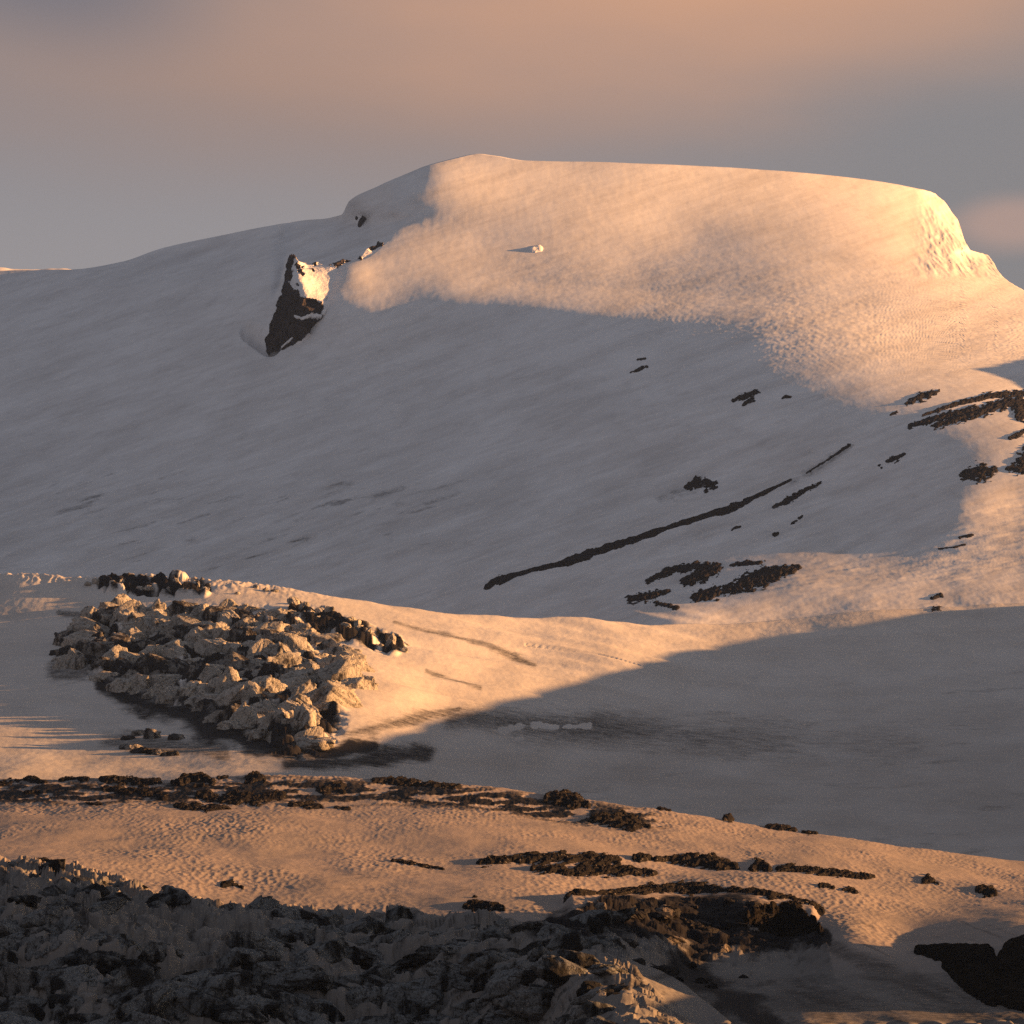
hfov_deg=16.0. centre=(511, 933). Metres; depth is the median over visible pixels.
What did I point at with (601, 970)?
serac
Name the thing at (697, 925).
ice block
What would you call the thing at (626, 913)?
serac
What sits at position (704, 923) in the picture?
ice block
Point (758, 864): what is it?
debris mound
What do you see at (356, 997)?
serac
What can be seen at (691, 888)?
debris ridge
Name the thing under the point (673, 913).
ice block
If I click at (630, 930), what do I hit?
ice block
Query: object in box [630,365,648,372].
rock outcrop
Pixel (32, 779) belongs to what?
debris mound
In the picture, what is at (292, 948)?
serac
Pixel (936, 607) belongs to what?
rock outcrop
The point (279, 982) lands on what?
serac
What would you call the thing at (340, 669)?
serac
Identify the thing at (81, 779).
debris mound
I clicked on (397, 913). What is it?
serac
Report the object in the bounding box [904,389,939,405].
rock outcrop
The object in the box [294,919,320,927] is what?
serac
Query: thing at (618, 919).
ice block
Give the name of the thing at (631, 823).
debris mound
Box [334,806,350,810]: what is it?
debris mound
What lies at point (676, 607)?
rock outcrop
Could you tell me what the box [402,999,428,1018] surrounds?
rock
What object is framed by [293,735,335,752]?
rock
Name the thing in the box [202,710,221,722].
serac
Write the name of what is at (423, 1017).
serac
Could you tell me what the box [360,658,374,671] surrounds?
serac
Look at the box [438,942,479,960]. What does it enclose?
serac
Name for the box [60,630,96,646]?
rock
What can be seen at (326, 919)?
serac
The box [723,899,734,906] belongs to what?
ice block
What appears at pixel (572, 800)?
debris mound
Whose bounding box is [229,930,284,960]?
rock
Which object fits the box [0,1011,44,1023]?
rock
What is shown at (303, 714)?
rock
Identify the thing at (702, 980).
ice block
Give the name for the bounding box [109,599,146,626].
serac
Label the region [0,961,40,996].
rock
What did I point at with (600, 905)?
ice block
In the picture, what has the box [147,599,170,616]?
serac
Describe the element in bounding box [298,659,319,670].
serac
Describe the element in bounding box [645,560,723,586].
rock outcrop
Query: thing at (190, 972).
serac
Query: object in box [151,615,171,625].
serac
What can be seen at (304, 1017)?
serac
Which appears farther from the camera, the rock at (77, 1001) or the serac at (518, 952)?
the serac at (518, 952)
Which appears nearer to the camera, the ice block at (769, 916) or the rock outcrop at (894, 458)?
the ice block at (769, 916)
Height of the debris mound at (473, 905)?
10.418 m
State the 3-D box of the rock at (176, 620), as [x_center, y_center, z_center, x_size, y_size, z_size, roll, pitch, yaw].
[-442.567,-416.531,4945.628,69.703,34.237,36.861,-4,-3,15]
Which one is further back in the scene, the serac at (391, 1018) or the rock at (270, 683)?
the rock at (270, 683)
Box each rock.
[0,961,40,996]
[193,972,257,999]
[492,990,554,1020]
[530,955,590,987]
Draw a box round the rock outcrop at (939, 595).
[930,592,943,599]
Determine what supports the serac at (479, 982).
on the glacier tongue
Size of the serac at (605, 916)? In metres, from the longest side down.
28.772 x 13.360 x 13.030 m
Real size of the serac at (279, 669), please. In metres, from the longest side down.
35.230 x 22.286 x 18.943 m
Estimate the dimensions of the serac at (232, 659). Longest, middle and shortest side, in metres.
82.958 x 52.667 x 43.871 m
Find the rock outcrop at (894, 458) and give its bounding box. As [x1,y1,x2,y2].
[885,452,905,463]
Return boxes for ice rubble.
[0,578,621,1005]
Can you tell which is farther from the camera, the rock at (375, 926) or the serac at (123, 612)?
the serac at (123, 612)
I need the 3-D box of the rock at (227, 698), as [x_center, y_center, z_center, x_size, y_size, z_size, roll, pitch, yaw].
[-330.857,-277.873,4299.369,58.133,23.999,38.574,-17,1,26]
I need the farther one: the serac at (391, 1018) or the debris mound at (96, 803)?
the debris mound at (96, 803)
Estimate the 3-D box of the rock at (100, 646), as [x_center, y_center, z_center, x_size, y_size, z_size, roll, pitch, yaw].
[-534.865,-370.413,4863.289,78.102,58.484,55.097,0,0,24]
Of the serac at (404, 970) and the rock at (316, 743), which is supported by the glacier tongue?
the serac at (404, 970)
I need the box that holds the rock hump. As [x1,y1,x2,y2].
[742,899,823,936]
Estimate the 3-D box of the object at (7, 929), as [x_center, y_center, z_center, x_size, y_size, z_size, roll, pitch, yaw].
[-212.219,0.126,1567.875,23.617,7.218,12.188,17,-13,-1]
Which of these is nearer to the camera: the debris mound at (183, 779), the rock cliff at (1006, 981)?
the rock cliff at (1006, 981)
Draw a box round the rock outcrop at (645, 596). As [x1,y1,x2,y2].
[624,589,670,604]
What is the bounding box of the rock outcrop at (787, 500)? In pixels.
[772,481,821,508]
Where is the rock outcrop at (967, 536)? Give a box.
[958,533,973,538]
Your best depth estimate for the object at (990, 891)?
2100.31 m
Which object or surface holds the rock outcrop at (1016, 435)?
on the mountain
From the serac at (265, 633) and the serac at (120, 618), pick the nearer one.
the serac at (265, 633)
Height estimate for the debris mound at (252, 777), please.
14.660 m
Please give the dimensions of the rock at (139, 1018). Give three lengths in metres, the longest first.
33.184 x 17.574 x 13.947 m
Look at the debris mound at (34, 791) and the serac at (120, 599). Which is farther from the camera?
the serac at (120, 599)
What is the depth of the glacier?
4556.24 m
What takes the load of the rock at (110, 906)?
on the glacier tongue
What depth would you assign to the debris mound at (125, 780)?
2588.52 m
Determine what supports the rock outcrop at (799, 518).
on the mountain
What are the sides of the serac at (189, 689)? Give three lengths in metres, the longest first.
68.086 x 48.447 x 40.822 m
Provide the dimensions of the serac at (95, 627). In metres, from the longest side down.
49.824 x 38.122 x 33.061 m
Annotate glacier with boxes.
[0,570,1023,860]
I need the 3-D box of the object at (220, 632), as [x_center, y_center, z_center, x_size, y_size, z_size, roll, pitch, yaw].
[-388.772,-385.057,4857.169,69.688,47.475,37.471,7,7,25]
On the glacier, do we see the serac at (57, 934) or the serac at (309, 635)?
the serac at (309, 635)
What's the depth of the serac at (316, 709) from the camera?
4191.03 m
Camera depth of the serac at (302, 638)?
4736.24 m
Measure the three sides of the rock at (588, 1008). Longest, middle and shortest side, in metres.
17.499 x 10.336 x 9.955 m
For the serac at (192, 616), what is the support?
on the glacier
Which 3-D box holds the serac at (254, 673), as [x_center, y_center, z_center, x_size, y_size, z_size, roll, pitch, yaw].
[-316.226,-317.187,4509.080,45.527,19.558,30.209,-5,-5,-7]
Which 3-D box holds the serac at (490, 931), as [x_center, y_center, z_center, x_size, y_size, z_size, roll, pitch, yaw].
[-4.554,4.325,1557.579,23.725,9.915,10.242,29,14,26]
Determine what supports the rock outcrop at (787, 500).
on the mountain
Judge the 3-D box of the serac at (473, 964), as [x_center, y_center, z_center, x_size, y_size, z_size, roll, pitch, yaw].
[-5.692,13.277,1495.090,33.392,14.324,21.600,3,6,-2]
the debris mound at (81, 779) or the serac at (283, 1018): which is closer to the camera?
the serac at (283, 1018)
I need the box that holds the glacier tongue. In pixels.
[0,774,1023,1023]
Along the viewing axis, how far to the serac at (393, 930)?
1599.62 m
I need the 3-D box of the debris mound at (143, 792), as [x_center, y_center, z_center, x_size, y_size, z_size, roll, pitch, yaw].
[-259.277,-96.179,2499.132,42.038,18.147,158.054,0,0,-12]
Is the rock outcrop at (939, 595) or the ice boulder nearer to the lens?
the rock outcrop at (939, 595)
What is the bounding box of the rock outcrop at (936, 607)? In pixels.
[931,606,941,611]
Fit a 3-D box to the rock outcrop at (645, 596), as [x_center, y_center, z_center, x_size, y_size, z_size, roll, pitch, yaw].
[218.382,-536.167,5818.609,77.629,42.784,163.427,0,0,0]
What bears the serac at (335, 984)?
on the glacier tongue
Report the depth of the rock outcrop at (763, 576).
5828.63 m
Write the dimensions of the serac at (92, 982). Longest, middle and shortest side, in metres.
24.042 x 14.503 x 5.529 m
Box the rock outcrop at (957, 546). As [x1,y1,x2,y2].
[938,544,965,549]
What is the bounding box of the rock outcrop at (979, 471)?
[959,460,997,484]
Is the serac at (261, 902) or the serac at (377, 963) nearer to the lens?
the serac at (377, 963)
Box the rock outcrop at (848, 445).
[806,443,850,473]
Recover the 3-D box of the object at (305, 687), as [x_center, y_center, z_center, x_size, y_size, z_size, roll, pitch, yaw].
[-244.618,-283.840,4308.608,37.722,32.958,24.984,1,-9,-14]
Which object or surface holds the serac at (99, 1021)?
on the glacier tongue
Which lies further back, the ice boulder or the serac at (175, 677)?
the ice boulder
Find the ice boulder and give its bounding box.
[530,245,542,252]
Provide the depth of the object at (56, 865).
1722.99 m
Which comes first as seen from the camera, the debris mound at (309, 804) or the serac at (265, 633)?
the debris mound at (309, 804)
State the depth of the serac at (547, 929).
1533.44 m
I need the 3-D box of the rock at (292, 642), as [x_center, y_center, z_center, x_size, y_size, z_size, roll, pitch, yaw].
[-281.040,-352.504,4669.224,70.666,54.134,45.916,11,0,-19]
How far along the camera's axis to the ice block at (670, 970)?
1514.10 m
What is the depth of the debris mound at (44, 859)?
1834.47 m
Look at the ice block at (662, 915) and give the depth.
1775.14 m
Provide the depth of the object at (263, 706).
4200.19 m
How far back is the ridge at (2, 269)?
15294.28 m
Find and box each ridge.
[0,267,70,270]
[563,879,824,915]
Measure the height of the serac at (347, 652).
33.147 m
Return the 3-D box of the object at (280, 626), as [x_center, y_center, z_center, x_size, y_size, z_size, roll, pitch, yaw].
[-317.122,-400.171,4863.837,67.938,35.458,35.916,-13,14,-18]
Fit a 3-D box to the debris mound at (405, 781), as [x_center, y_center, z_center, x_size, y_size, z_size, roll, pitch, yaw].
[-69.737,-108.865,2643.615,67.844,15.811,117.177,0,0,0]
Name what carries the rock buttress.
on the mountain
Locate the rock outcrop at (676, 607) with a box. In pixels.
[672,605,679,610]
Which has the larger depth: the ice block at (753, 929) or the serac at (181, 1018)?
the ice block at (753, 929)
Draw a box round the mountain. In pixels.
[0,154,1023,624]
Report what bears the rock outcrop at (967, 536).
on the mountain
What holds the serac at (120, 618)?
on the glacier
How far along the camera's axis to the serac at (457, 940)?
1558.92 m
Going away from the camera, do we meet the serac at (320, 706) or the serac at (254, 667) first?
the serac at (320, 706)
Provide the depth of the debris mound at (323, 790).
2546.88 m
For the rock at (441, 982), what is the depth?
1505.40 m
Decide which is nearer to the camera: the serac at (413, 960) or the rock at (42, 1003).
the rock at (42, 1003)
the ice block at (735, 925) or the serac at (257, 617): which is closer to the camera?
the ice block at (735, 925)
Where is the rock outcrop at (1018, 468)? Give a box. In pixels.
[1005,446,1023,475]
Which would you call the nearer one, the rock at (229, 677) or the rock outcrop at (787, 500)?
the rock at (229, 677)
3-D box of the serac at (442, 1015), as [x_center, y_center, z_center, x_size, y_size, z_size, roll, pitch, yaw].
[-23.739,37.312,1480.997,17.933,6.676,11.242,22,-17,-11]
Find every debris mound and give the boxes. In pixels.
[0,777,13,786]
[14,775,47,783]
[23,789,39,795]
[33,857,51,862]
[58,776,89,782]
[84,801,102,805]
[98,775,162,787]
[101,785,167,800]
[170,771,215,787]
[173,789,286,812]
[217,775,228,779]
[220,879,243,889]
[244,771,265,783]
[287,797,324,809]
[315,780,346,794]
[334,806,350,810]
[371,775,461,789]
[391,858,444,869]
[462,895,505,911]
[476,850,657,878]
[541,789,590,809]
[588,809,650,834]
[631,852,739,870]
[656,806,670,811]
[722,813,734,822]
[747,857,772,871]
[764,823,797,831]
[775,862,875,879]
[801,830,818,835]
[818,882,834,889]
[841,886,858,893]
[921,873,938,884]
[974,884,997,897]
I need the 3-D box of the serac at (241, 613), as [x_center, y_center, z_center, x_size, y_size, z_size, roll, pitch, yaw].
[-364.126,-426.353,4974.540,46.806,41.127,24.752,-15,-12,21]
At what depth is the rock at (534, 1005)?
1348.58 m
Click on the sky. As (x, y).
(130, 129)
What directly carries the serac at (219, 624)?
on the glacier
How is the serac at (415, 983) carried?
on the glacier tongue
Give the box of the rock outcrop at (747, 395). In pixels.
[731,389,760,405]
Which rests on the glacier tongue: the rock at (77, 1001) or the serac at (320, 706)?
the rock at (77, 1001)
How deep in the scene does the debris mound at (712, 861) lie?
2143.96 m
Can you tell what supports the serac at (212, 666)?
on the glacier
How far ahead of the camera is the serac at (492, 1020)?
1403.04 m
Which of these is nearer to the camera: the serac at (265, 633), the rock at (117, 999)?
the rock at (117, 999)
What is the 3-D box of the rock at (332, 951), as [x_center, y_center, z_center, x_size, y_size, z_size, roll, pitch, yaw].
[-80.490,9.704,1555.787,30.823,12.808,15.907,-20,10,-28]
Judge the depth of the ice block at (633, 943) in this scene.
1541.27 m
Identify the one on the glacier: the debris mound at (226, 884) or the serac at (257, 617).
the serac at (257, 617)
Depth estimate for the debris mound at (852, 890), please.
1989.69 m
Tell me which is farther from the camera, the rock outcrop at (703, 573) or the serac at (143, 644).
the rock outcrop at (703, 573)
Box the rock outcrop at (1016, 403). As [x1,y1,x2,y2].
[907,389,1023,430]
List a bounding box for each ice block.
[595,902,606,909]
[611,915,624,923]
[622,928,635,932]
[623,938,638,947]
[632,958,645,964]
[634,910,648,919]
[638,908,650,912]
[651,911,672,918]
[656,907,677,917]
[659,964,679,975]
[664,933,685,943]
[665,906,680,917]
[672,975,683,982]
[685,961,696,967]
[689,921,704,928]
[691,919,712,926]
[693,977,708,983]
[699,926,720,932]
[705,982,717,988]
[713,944,731,952]
[718,920,734,929]
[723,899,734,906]
[732,922,753,928]
[745,901,762,907]
[749,927,758,931]
[761,912,773,919]
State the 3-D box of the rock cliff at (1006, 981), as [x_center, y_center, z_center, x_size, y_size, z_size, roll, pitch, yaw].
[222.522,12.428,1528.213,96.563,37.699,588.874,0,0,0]
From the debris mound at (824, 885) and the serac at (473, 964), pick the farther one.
the debris mound at (824, 885)
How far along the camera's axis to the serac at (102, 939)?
1526.95 m
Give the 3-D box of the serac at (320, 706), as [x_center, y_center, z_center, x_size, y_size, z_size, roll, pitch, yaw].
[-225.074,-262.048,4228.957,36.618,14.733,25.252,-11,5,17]
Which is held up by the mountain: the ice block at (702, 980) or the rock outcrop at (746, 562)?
the rock outcrop at (746, 562)
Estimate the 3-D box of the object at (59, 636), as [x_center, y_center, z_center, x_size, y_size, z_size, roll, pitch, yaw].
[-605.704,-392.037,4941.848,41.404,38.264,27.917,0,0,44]
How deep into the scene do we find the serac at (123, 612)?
5021.08 m
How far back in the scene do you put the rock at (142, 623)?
4966.46 m
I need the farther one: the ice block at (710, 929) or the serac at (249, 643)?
the serac at (249, 643)
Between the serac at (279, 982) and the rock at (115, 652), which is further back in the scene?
the rock at (115, 652)
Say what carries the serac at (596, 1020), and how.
on the glacier tongue
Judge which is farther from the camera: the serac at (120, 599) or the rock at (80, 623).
the serac at (120, 599)
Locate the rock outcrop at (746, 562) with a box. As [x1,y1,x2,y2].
[729,559,762,566]
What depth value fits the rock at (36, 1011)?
1474.93 m
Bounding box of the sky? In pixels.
[0,0,1023,289]
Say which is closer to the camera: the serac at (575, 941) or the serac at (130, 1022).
the serac at (130, 1022)
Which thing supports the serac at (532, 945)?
on the glacier tongue
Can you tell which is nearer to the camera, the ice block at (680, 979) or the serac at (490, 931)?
the ice block at (680, 979)
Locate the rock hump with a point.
(791, 918)
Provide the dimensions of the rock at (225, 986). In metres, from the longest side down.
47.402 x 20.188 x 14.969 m
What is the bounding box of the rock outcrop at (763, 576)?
[690,560,801,602]
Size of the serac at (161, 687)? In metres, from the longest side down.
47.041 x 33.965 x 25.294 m
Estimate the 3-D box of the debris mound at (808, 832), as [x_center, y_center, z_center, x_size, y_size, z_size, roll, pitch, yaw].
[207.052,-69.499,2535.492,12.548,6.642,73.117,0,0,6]
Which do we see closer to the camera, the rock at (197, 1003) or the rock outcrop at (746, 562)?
the rock at (197, 1003)
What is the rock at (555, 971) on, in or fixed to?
on the glacier tongue
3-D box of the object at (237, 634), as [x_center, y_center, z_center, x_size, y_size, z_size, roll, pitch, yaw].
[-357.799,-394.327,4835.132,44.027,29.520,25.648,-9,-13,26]
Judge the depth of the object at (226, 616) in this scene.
4958.23 m
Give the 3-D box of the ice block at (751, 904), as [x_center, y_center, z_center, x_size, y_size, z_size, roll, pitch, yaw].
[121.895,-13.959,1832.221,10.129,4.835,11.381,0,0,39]
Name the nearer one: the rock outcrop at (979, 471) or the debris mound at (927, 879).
the debris mound at (927, 879)
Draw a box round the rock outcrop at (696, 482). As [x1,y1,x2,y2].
[683,475,718,492]
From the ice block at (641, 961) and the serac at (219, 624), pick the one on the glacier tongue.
the ice block at (641, 961)
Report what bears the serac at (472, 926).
on the glacier tongue
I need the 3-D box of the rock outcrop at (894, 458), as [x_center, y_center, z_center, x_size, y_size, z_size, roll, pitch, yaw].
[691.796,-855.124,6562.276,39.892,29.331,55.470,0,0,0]
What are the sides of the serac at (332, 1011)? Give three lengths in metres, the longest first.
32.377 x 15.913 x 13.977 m
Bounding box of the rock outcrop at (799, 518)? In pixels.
[791,515,802,524]
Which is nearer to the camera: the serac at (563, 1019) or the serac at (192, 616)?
the serac at (563, 1019)
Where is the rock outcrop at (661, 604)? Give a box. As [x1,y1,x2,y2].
[653,600,672,607]
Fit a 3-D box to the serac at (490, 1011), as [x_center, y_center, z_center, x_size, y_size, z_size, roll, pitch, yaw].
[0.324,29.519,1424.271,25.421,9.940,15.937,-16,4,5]
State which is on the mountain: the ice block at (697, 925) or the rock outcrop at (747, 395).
the rock outcrop at (747, 395)
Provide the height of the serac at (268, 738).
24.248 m
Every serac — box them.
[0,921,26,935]
[0,938,20,950]
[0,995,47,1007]
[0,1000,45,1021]
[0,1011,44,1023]
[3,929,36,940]
[8,861,42,870]
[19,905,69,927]
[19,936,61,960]
[26,964,48,970]
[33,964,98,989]
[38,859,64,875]
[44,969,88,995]
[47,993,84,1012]
[48,931,62,937]
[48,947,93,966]
[49,957,78,969]
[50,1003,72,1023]
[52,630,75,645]
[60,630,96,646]
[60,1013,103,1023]
[65,887,82,895]
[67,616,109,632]
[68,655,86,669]
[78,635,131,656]
[80,606,98,616]
[81,977,111,987]
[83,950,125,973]
[83,1019,108,1023]
[86,934,106,945]
[87,624,107,636]
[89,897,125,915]
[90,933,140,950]
[96,606,118,614]
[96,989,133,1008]
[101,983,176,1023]
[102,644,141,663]
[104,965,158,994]
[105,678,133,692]
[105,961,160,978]
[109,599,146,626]
[111,593,131,605]
[112,608,133,624]
[117,616,124,621]
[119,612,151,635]
[119,1021,133,1023]
[121,671,138,678]
[123,959,155,966]
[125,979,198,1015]
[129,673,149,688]
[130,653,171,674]
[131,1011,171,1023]
[136,640,156,648]
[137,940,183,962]
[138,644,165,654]
[143,608,166,615]
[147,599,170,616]
[148,670,174,674]
[148,673,181,682]
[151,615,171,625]
[154,684,174,695]
[155,686,179,705]
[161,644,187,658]
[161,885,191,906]
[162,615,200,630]
[164,639,193,648]
[165,1014,188,1023]
[167,600,197,616]
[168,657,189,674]
[171,681,213,705]
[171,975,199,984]
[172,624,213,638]
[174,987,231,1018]
[178,692,221,706]
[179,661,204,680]
[181,970,198,974]
[182,614,199,620]
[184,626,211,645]
[184,657,203,663]
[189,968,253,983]
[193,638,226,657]
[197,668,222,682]
[198,693,219,700]
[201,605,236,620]
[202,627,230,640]
[202,663,225,671]
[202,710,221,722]
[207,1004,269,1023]
[210,651,248,669]
[212,621,230,628]
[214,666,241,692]
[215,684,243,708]
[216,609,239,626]
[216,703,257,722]
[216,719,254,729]
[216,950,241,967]
[219,903,243,910]
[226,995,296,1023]
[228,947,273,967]
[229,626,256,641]
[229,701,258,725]
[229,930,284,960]
[235,608,253,618]
[235,658,265,668]
[236,604,264,611]
[241,640,255,647]
[241,967,261,987]
[244,895,282,910]
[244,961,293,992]
[245,665,262,669]
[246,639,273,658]
[247,732,271,743]
[250,669,259,676]
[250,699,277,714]
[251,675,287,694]
[252,614,263,621]
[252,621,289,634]
[252,991,271,998]
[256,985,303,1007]
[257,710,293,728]
[259,607,298,615]
[259,663,284,674]
[260,629,278,638]
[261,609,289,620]
[261,651,306,667]
[261,976,293,988]
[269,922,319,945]
[270,906,317,919]
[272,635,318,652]
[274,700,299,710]
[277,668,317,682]
[279,967,332,991]
[279,1013,288,1023]
[280,635,308,642]
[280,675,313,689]
[283,943,298,952]
[283,965,338,991]
[289,999,323,1014]
[291,649,313,653]
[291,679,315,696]
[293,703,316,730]
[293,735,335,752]
[293,993,344,1022]
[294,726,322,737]
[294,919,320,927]
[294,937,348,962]
[294,1009,332,1023]
[298,632,318,639]
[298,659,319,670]
[304,703,322,717]
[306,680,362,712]
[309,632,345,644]
[312,701,329,711]
[312,913,342,927]
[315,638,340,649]
[317,657,363,682]
[319,653,364,671]
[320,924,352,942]
[322,645,366,660]
[327,979,351,991]
[338,651,364,659]
[338,974,391,986]
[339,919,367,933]
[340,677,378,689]
[341,1013,414,1023]
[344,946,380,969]
[345,986,381,1008]
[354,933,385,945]
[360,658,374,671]
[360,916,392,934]
[360,966,394,979]
[367,961,390,967]
[372,982,399,986]
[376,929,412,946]
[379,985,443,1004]
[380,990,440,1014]
[385,905,413,922]
[386,929,411,933]
[388,950,439,971]
[394,969,414,976]
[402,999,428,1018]
[408,1014,436,1021]
[411,976,427,986]
[417,931,457,937]
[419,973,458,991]
[425,960,470,981]
[427,944,442,951]
[437,1013,454,1017]
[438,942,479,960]
[451,938,480,941]
[453,924,479,929]
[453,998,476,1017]
[458,948,521,977]
[470,959,536,992]
[474,1016,507,1023]
[477,925,511,941]
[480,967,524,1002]
[482,1006,499,1016]
[493,1007,509,1017]
[501,1016,529,1023]
[504,948,526,955]
[506,922,542,932]
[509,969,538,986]
[514,961,535,969]
[521,939,550,952]
[527,945,550,960]
[527,984,555,992]
[536,920,574,938]
[546,930,589,951]
[546,949,599,967]
[553,1014,570,1023]
[568,910,612,926]
[569,1016,616,1023]
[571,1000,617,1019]
[586,915,610,933]
[586,935,625,950]
[589,964,629,976]
[600,983,628,991]
[609,907,636,921]
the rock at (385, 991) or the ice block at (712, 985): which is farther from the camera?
the ice block at (712, 985)
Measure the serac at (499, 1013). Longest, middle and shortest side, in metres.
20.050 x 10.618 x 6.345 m
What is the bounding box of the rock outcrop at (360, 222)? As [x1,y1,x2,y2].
[358,218,361,226]
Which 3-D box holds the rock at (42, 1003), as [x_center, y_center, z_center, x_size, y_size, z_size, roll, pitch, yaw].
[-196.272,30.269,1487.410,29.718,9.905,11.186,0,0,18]
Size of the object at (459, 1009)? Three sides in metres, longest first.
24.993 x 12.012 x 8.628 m
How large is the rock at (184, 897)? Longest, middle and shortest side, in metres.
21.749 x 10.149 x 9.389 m
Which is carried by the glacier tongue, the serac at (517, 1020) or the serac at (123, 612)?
the serac at (517, 1020)
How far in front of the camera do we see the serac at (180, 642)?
4824.67 m
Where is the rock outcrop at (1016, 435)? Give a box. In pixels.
[1008,429,1023,439]
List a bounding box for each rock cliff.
[914,943,997,1006]
[987,934,1023,1011]
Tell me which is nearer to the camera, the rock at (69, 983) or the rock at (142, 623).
the rock at (69, 983)
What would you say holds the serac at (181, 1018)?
on the glacier tongue
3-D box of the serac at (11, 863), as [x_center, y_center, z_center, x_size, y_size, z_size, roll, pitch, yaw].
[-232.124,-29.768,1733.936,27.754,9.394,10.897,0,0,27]
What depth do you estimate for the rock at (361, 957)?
1559.61 m
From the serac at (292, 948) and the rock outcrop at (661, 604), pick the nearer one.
the serac at (292, 948)
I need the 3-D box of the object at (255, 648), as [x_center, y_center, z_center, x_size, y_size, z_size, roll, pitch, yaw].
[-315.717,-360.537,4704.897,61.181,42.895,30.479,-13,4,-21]
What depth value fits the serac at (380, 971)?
1533.36 m
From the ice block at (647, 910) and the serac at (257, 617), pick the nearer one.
the ice block at (647, 910)
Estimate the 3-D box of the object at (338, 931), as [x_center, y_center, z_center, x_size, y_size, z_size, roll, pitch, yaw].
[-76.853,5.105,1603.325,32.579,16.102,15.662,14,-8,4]
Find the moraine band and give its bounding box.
[483,478,791,589]
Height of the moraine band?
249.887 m
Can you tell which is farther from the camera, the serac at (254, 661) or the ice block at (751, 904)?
the serac at (254, 661)
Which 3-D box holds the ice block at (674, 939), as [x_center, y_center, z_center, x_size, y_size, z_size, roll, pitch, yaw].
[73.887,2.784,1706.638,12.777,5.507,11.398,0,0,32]
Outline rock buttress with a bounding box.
[265,239,383,355]
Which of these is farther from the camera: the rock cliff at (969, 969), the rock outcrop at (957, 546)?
the rock outcrop at (957, 546)
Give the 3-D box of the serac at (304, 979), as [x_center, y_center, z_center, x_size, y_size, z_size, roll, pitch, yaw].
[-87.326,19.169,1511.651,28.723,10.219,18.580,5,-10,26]
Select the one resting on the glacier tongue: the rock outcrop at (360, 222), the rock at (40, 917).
the rock at (40, 917)
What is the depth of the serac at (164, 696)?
4451.71 m
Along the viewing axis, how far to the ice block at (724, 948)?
1734.28 m

